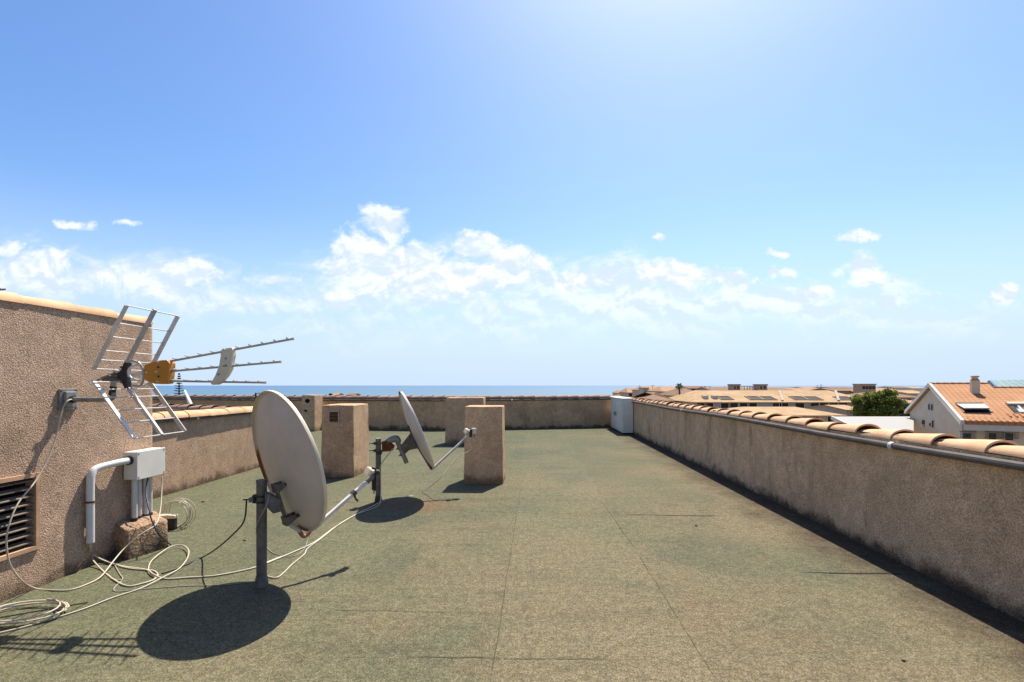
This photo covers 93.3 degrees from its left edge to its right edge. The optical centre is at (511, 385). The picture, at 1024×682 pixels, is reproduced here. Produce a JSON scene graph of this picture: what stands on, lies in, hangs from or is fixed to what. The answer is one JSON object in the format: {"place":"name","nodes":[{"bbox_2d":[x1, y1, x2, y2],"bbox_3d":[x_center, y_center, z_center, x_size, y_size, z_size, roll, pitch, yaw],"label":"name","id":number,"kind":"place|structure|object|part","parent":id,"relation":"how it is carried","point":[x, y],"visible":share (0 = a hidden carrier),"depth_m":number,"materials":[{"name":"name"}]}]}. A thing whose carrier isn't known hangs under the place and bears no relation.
{"place":"outdoors","nodes":[
{"label":"outdoors","id":0,"kind":"place"},
{"bbox_2d":[347,393,360,395],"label":"house","id":1,"kind":"structure","parent":0,"point":[352,394],"depth_m":152.41,"materials":[{"name":"white paint"}]},
{"bbox_2d":[0,427,1023,681],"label":"roof deck","id":2,"kind":"structure","parent":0,"point":[580,555],"depth_m":3.24,"materials":[{"name":"concrete"}]},
{"bbox_2d":[0,598,69,624],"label":"cable coil","id":3,"kind":"object","parent":2,"relation":"on","point":[65,605],"visible":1,"depth_m":2.99,"materials":[{"name":"white plastic"}]},
{"bbox_2d":[0,291,152,602],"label":"stair tower","id":4,"kind":"structure","parent":2,"relation":"on","point":[49,349],"depth_m":3.50,"materials":[{"name":"paint"}]},
{"bbox_2d":[85,458,130,543],"bbox_3d":[-3.211,0.901,3.854,0.065,0.608,0.352,0,0,10],"label":"bent pipe","id":5,"kind":"object","parent":4,"relation":"attached to","point":[90,502],"visible":1,"depth_m":3.70,"materials":[{"name":"white plastic"}]},
{"bbox_2d":[124,447,164,479],"bbox_3d":[-3.175,0.672,4.175,0.122,0.236,0.326,0,0,3],"label":"junction box","id":6,"kind":"object","parent":4,"relation":"attached to","point":[146,463],"visible":0.95,"depth_m":4.12,"materials":[{"name":"plastic"}]},
{"bbox_2d":[145,477,170,545],"bbox_3d":[-3.039,1.091,4.103,0.189,0.613,0.268,0,0,-16],"label":"cable","id":7,"kind":"object","parent":6,"relation":"hanging from","point":[150,512],"visible":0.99,"depth_m":4.04,"materials":[{"name":"beige plastic"}]},
{"bbox_2d":[58,305,294,438],"bbox_3d":[-2.414,-0.093,3.445,1.726,0.906,0.509,0,0,0],"label":"television aerial","id":8,"kind":"object","parent":4,"relation":"attached to","point":[154,371],"visible":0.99,"depth_m":3.44,"materials":[{"name":"metal"}]},
{"bbox_2d":[5,399,162,590],"bbox_3d":[-3.075,0.751,3.669,0.293,1.308,1.241,0,0,9],"label":"cable","id":9,"kind":"object","parent":2,"relation":"on","point":[7,554],"visible":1,"depth_m":3.33,"materials":[{"name":"white plastic"}]},
{"bbox_2d":[0,544,189,632],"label":"cable","id":10,"kind":"object","parent":2,"relation":"on","point":[149,573],"visible":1,"depth_m":3.22,"materials":[{"name":"white plastic"}]},
{"bbox_2d":[110,565,122,580],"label":"cable","id":11,"kind":"object","parent":2,"relation":"on","point":[119,574],"visible":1,"depth_m":3.55,"materials":[{"name":"white plastic"}]},
{"bbox_2d":[89,543,158,586],"bbox_3d":[-2.980,1.300,3.680,0.956,0.206,0.241,0,0,32],"label":"cable","id":12,"kind":"object","parent":2,"relation":"on","point":[103,571],"visible":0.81,"depth_m":3.62,"materials":[{"name":"white plastic"}]},
{"bbox_2d":[114,511,167,559],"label":"concrete plinth","id":13,"kind":"structure","parent":2,"relation":"on","point":[127,531],"depth_m":3.99,"materials":[{"name":"beige concrete"}]},
{"bbox_2d":[131,480,137,521],"bbox_3d":[-3.183,0.968,4.077,0.048,0.364,0.048,0,0,0],"label":"conduit tube","id":14,"kind":"object","parent":13,"relation":"on","point":[134,500],"visible":0.88,"depth_m":4.06,"materials":[{"name":"grey plastic"}]},
{"bbox_2d":[138,479,141,518],"bbox_3d":[-3.192,0.968,4.136,0.048,0.364,0.048,0,0,0],"label":"conduit tube","id":15,"kind":"object","parent":13,"relation":"on","point":[140,498],"visible":0.5,"depth_m":4.13,"materials":[{"name":"grey plastic"}]},
{"bbox_2d":[142,478,148,515],"bbox_3d":[-3.178,0.968,4.193,0.048,0.364,0.048,0,0,0],"label":"conduit tube","id":16,"kind":"object","parent":13,"relation":"on","point":[145,511],"visible":0.66,"depth_m":4.18,"materials":[{"name":"grey plastic"}]},
{"bbox_2d":[149,477,152,514],"bbox_3d":[-3.187,0.968,4.252,0.048,0.364,0.048,0,0,0],"label":"conduit tube","id":17,"kind":"object","parent":13,"relation":"on","point":[150,492],"visible":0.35,"depth_m":4.25,"materials":[{"name":"grey plastic"}]},
{"bbox_2d":[160,514,177,529],"bbox_3d":[-3.360,1.326,4.692,0.210,0.148,0.065,0,0,0],"label":"pipe stub","id":18,"kind":"object","parent":2,"relation":"on","point":[171,521],"visible":0.48,"depth_m":4.67,"materials":[{"name":"black plastic"}]},
{"bbox_2d":[158,498,195,527],"bbox_3d":[-3.302,1.256,4.776,0.306,0.281,0.135,0,0,-9],"label":"cable coil","id":19,"kind":"object","parent":2,"relation":"on","point":[171,503],"visible":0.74,"depth_m":4.76,"materials":[{"name":"white plastic"}]},
{"bbox_2d":[113,581,254,591],"bbox_3d":[-2.308,1.396,3.364,0.964,0.006,0.185,0,0,0],"label":"cable","id":20,"kind":"object","parent":2,"relation":"on","point":[179,586],"visible":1,"depth_m":3.37,"materials":[{"name":"white plastic"}]},
{"bbox_2d":[184,390,192,403],"bbox_3d":[-7.073,0.749,10.944,0.831,1.302,0.802,0,0,0],"label":"satellite dish","id":21,"kind":"object","parent":2,"relation":"on","point":[189,401],"visible":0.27,"depth_m":10.78,"materials":[{"name":"paint"}]},
{"bbox_2d":[89,448,392,579],"bbox_3d":[-2.006,1.079,4.479,1.063,0.653,2.778,0,0,40],"label":"cable","id":22,"kind":"object","parent":2,"relation":"on","point":[272,560],"visible":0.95,"depth_m":3.78,"materials":[{"name":"white plastic"}]},
{"bbox_2d":[243,390,379,588],"bbox_3d":[-1.542,0.716,3.563,0.889,1.369,0.963,0,0,0],"label":"satellite dish","id":23,"kind":"object","parent":2,"relation":"on","point":[290,464],"visible":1,"depth_m":3.34,"materials":[{"name":"paint"}]},
{"bbox_2d":[162,500,246,573],"bbox_3d":[-2.276,1.102,3.530,0.881,0.616,0.316,0,0,39],"label":"cable","id":24,"kind":"object","parent":23,"relation":"hanging from","point":[227,539],"visible":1,"depth_m":3.54,"materials":[{"name":"black plastic"}]},
{"bbox_2d":[256,492,270,531],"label":"cable","id":25,"kind":"object","parent":23,"relation":"attached to","point":[262,512],"visible":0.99,"depth_m":3.31,"materials":[{"name":"black plastic"}]},
{"bbox_2d":[267,535,309,556],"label":"cable","id":26,"kind":"object","parent":23,"relation":"hanging from","point":[290,556],"visible":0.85,"depth_m":4.03,"materials":[{"name":"white plastic"}]},
{"bbox_2d":[302,395,322,430],"bbox_3d":[-6.197,0.846,15.013,0.422,1.109,0.615,0,0,3],"label":"chimney","id":27,"kind":"object","parent":2,"relation":"on","point":[312,411],"visible":0.86,"depth_m":14.73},
{"bbox_2d":[268,502,379,577],"bbox_3d":[-1.738,1.393,4.666,0.210,0.010,2.330,0,0,3],"label":"cable","id":28,"kind":"object","parent":2,"relation":"on","point":[311,545],"visible":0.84,"depth_m":4.08,"materials":[{"name":"white plastic"}]},
{"bbox_2d":[321,403,368,477],"bbox_3d":[-2.646,0.848,7.707,0.515,1.104,0.705,0,0,3],"label":"chimney","id":29,"kind":"object","parent":2,"relation":"on","point":[345,442],"visible":0.98,"depth_m":7.38,"materials":[{"name":"concrete"}]},
{"bbox_2d":[369,391,476,501],"bbox_3d":[-1.091,0.733,6.101,0.835,1.337,1.116,0,0,29],"label":"satellite dish","id":30,"kind":"object","parent":2,"relation":"on","point":[415,439],"visible":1,"depth_m":5.81,"materials":[{"name":"paint"}]},
{"bbox_2d":[382,431,470,500],"bbox_3d":[-1.083,1.004,6.165,1.141,0.818,0.354,0,0,-18],"label":"cable","id":31,"kind":"object","parent":30,"relation":"hanging from","point":[439,478],"visible":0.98,"depth_m":6.15,"materials":[{"name":"white plastic"}]},
{"bbox_2d":[445,397,485,443],"bbox_3d":[-1.117,0.846,11.740,0.932,1.109,0.502,0,0,3],"label":"chimney","id":32,"kind":"object","parent":2,"relation":"on","point":[455,419],"visible":0.62,"depth_m":11.51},
{"bbox_2d":[464,405,504,483],"bbox_3d":[-0.395,0.849,7.117,0.565,1.103,0.502,0,0,3],"label":"chimney","id":33,"kind":"object","parent":2,"relation":"on","point":[484,459],"visible":0.92,"depth_m":6.88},
{"bbox_2d":[610,396,633,432],"bbox_3d":[3.369,0.868,14.969,0.371,1.005,2.112,0,0,3],"label":"utility cabinet","id":34,"kind":"object","parent":2,"relation":"on","point":[622,414],"visible":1,"depth_m":13.95,"materials":[{"name":"white metal"}]},
{"bbox_3d":[3.227,0.870,15.448,0.044,0.840,0.862,0,0,3],"label":"door","id":35,"kind":"part","parent":34,"relation":"part of","materials":[{"name":"white paint"}]},
{"bbox_3d":[3.185,0.870,14.505,0.044,0.840,0.862,0,0,3],"label":"door","id":36,"kind":"part","parent":34,"relation":"part of","materials":[{"name":"white paint"}]},
{"bbox_2d":[623,396,1023,621],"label":"parapet wall","id":37,"kind":"structure","parent":2,"relation":"on","point":[956,524],"depth_m":3.98,"materials":[{"name":"concrete"}]},
{"bbox_2d":[632,401,1023,470],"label":"conduit pipe","id":38,"kind":"object","parent":37,"relation":"attached to","point":[1003,463],"visible":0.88,"depth_m":3.88,"materials":[{"name":"grey plastic"}]},
{"bbox_2d":[0,0,1023,385],"label":"sky","id":39,"kind":"structure","parent":0,"point":[404,192],"materials":[{"name":"blue"}]},
{"bbox_2d":[152,386,924,395],"bbox_3d":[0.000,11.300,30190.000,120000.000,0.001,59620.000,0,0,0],"label":"sea","id":40,"kind":"structure","parent":0,"point":[421,390],"depth_m":1082.97,"materials":[{"name":"liquid"}]},
{"bbox_2d":[619,388,633,396],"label":"town house","id":41,"kind":"structure","parent":0,"point":[626,392],"depth_m":153.68,"materials":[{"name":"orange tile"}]},
{"bbox_2d":[632,386,655,396],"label":"town house","id":42,"kind":"structure","parent":0,"point":[635,391],"depth_m":142.37,"materials":[{"name":"beige paint"}]},
{"bbox_2d":[647,386,675,393],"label":"apartment building","id":43,"kind":"structure","parent":0,"point":[660,389],"depth_m":123.34,"materials":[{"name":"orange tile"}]},
{"bbox_2d":[677,386,701,390],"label":"town house","id":44,"kind":"structure","parent":0,"point":[691,387],"depth_m":192.93,"materials":[{"name":"red tile"}]},
{"bbox_2d":[694,387,750,389],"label":"town house","id":45,"kind":"structure","parent":0,"point":[715,388],"depth_m":163.34,"materials":[{"name":"brown tile"}]},
{"bbox_2d":[727,384,740,389],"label":"roof tower","id":46,"kind":"structure","parent":0,"point":[733,386],"depth_m":140.00,"materials":[{"name":"grey concrete"}]},
{"bbox_2d":[753,384,767,389],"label":"roof tower","id":47,"kind":"structure","parent":0,"point":[760,387],"depth_m":140.00,"materials":[{"name":"grey concrete"}]},
{"bbox_2d":[669,390,852,408],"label":"row house","id":48,"kind":"structure","parent":0,"point":[756,398],"depth_m":79.93,"materials":[{"name":"beige tile"}]},
{"bbox_2d":[704,403,713,406],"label":"window","id":49,"kind":"structure","parent":48,"relation":"in","point":[705,404],"depth_m":77.94,"materials":[{"name":"black glass"}]},
{"bbox_2d":[720,403,728,407],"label":"window","id":50,"kind":"structure","parent":48,"relation":"in","point":[722,405],"depth_m":77.94,"materials":[{"name":"black glass"}]},
{"bbox_2d":[718,396,733,399],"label":"roof window","id":51,"kind":"structure","parent":48,"relation":"in","point":[720,397],"depth_m":79.71,"materials":[{"name":"grey glass"}]},
{"bbox_2d":[729,403,737,407],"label":"window","id":52,"kind":"structure","parent":48,"relation":"in","point":[731,405],"depth_m":77.94,"materials":[{"name":"black glass"}]},
{"bbox_2d":[739,403,747,406],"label":"window","id":53,"kind":"structure","parent":48,"relation":"in","point":[740,404],"depth_m":77.94,"materials":[{"name":"grey glass"}]},
{"bbox_2d":[748,403,756,406],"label":"window","id":54,"kind":"structure","parent":48,"relation":"in","point":[749,404],"depth_m":77.94,"materials":[{"name":"grey glass"}]},
{"bbox_2d":[744,396,763,399],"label":"roof window","id":55,"kind":"structure","parent":48,"relation":"in","point":[749,397],"depth_m":79.86,"materials":[{"name":"grey glass"}]},
{"bbox_2d":[758,396,777,399],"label":"roof window","id":56,"kind":"structure","parent":48,"relation":"in","point":[763,397],"depth_m":79.85,"materials":[{"name":"grey glass"}]},
{"bbox_2d":[772,403,781,406],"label":"window","id":57,"kind":"structure","parent":48,"relation":"in","point":[773,404],"depth_m":77.94,"materials":[{"name":"grey glass"}]},
{"bbox_2d":[779,403,788,406],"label":"window","id":58,"kind":"structure","parent":48,"relation":"in","point":[783,404],"depth_m":77.94,"materials":[{"name":"grey glass"}]},
{"bbox_2d":[788,396,808,399],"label":"roof window","id":59,"kind":"structure","parent":48,"relation":"in","point":[793,397],"depth_m":79.71,"materials":[{"name":"grey glass"}]},
{"bbox_2d":[795,403,804,407],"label":"window","id":60,"kind":"structure","parent":48,"relation":"in","point":[801,405],"depth_m":77.94,"materials":[{"name":"black glass"}]},
{"bbox_2d":[802,396,823,399],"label":"roof window","id":61,"kind":"structure","parent":48,"relation":"in","point":[808,397],"depth_m":79.85,"materials":[{"name":"grey glass"}]},
{"bbox_2d":[832,396,849,399],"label":"roof window","id":62,"kind":"structure","parent":48,"relation":"in","point":[840,397],"depth_m":80.29,"materials":[{"name":"grey glass"}]},
{"bbox_2d":[748,387,791,389],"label":"town house","id":63,"kind":"structure","parent":0,"point":[773,388],"depth_m":169.22,"materials":[{"name":"brown tile"}]},
{"bbox_2d":[728,407,847,421],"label":"terraced house","id":64,"kind":"structure","parent":0,"point":[803,413],"depth_m":53.94,"materials":[{"name":"beige tile"}]},
{"bbox_2d":[826,417,834,421],"bbox_3d":[34.441,3.797,51.950,1.270,1.070,0.100,0,0,0],"label":"window","id":65,"kind":"structure","parent":64,"relation":"in","point":[828,419],"depth_m":51.94,"materials":[{"name":"black glass"}]},
{"bbox_2d":[786,388,817,389],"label":"town house","id":66,"kind":"structure","parent":0,"point":[802,388],"depth_m":185.48,"materials":[{"name":"orange tile"}]},
{"bbox_2d":[813,388,852,393],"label":"town house","id":67,"kind":"structure","parent":0,"point":[844,390],"depth_m":152.61,"materials":[{"name":"brown tile"}]},
{"bbox_2d":[815,387,852,387],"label":"house","id":68,"kind":"structure","parent":0,"point":[833,387],"depth_m":244.15,"materials":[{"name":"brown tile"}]},
{"bbox_2d":[852,384,876,393],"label":"roof tower","id":69,"kind":"structure","parent":0,"point":[859,388],"depth_m":120.00,"materials":[{"name":"beige concrete"}]},
{"bbox_2d":[850,388,892,393],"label":"town house","id":70,"kind":"structure","parent":0,"point":[877,389],"depth_m":145.61,"materials":[{"name":"beige paint"}]},
{"bbox_2d":[846,392,915,399],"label":"town house","id":71,"kind":"structure","parent":0,"point":[905,397],"depth_m":96.67,"materials":[{"name":"brown tile"}]},
{"bbox_2d":[877,386,907,389],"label":"house","id":72,"kind":"structure","parent":0,"point":[899,388],"depth_m":275.48,"materials":[{"name":"brown tile"}]},
{"bbox_2d":[893,390,919,395],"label":"town house","id":73,"kind":"structure","parent":0,"point":[910,392],"depth_m":129.13,"materials":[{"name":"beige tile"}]},
{"bbox_2d":[907,387,922,391],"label":"house","id":74,"kind":"structure","parent":0,"point":[919,389],"depth_m":288.27,"materials":[{"name":"beige tile"}]},
{"bbox_2d":[904,376,1023,445],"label":"house","id":75,"kind":"structure","parent":0,"point":[974,408],"depth_m":30.04,"materials":[{"name":"tile"}]},
{"bbox_2d":[987,380,1023,386],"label":"pavilion","id":76,"kind":"structure","parent":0,"point":[1000,383],"depth_m":45.21,"materials":[{"name":"glass"}]},
{"label":"ground","id":77,"kind":"structure","parent":0,"visible":0},
{"bbox_2d":[12,406,258,539],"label":"parapet wall","id":78,"kind":"structure","parent":77,"relation":"on","point":[198,452],"depth_m":6.83,"materials":[{"name":"paint"}]},
{"bbox_2d":[155,412,251,422],"bbox_3d":[-4.393,0.455,5.924,0.034,0.034,4.555,0,0,3],"label":"conduit pipe","id":79,"kind":"object","parent":78,"relation":"attached to","point":[196,418],"visible":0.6,"depth_m":6.80,"materials":[{"name":"grey plastic"}]},
{"bbox_2d":[174,373,183,394],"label":"pine tree","id":80,"kind":"object","parent":77,"relation":"on","point":[179,388],"visible":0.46,"depth_m":119.91,"materials":[{"name":"green plant"}]},
{"bbox_2d":[152,403,259,466],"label":"parapet wall","id":81,"kind":"structure","parent":77,"relation":"on","point":[176,407],"depth_m":9.26,"materials":[{"name":"concrete"}]},
{"bbox_2d":[152,394,619,429],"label":"parapet wall","id":82,"kind":"structure","parent":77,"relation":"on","point":[526,414],"depth_m":15.70,"materials":[{"name":"paint"}]},
{"bbox_2d":[152,398,610,400],"bbox_3d":[-5.261,0.468,15.827,17.526,0.068,1.310,0,0,1],"label":"conduit pipe","id":83,"kind":"object","parent":82,"relation":"attached to","point":[399,400],"visible":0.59,"depth_m":15.67,"materials":[{"name":"grey plastic"}]},
{"bbox_2d":[638,387,648,393],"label":"stair block","id":84,"kind":"structure","parent":77,"relation":"on","point":[642,390],"depth_m":132.61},
{"bbox_2d":[634,392,675,401],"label":"villa","id":85,"kind":"object","parent":77,"relation":"on","point":[652,395],"visible":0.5,"depth_m":87.43,"materials":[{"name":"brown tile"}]},
{"bbox_2d":[660,388,692,397],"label":"town house","id":86,"kind":"structure","parent":77,"relation":"on","point":[672,393],"depth_m":109.69,"materials":[{"name":"brown tile"}]},
{"bbox_2d":[675,383,683,394],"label":"palm tree","id":87,"kind":"object","parent":77,"relation":"on","point":[679,386],"visible":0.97,"depth_m":99.84,"materials":[{"name":"green plant"}]},
{"bbox_2d":[805,405,852,415],"bbox_3d":[42.673,6.984,64.000,2.668,8.832,8.400,0,0,0],"label":"annex","id":88,"kind":"object","parent":77,"relation":"on","point":[842,409],"visible":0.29,"depth_m":62.55,"materials":[{"name":"beige tile"}]},
{"bbox_2d":[849,391,892,415],"bbox_3d":[41.052,5.970,55.970,4.246,10.883,3.954,0,0,0],"label":"leafy tree","id":89,"kind":"object","parent":77,"relation":"on","point":[862,405],"visible":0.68,"depth_m":55.21,"materials":[{"name":"green plant"}]},
{"bbox_2d":[831,416,913,430],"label":"canopy roof","id":90,"kind":"structure","parent":77,"relation":"on","point":[894,422],"depth_m":36.69,"materials":[{"name":"paint"}]},
{"bbox_2d":[871,388,907,415],"bbox_3d":[43.091,5.820,54.880,3.938,11.183,3.102,0,0,0],"label":"leafy tree","id":91,"kind":"object","parent":77,"relation":"on","point":[891,398],"visible":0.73,"depth_m":54.20,"materials":[{"name":"green plant"}]},
{"bbox_2d":[898,404,909,415],"bbox_3d":[40.919,6.655,50.053,1.463,9.503,1.740,0,0,0],"label":"tree","id":92,"kind":"object","parent":77,"relation":"on","point":[902,411],"visible":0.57,"depth_m":50.06,"materials":[{"name":"green plant"}]}
]}

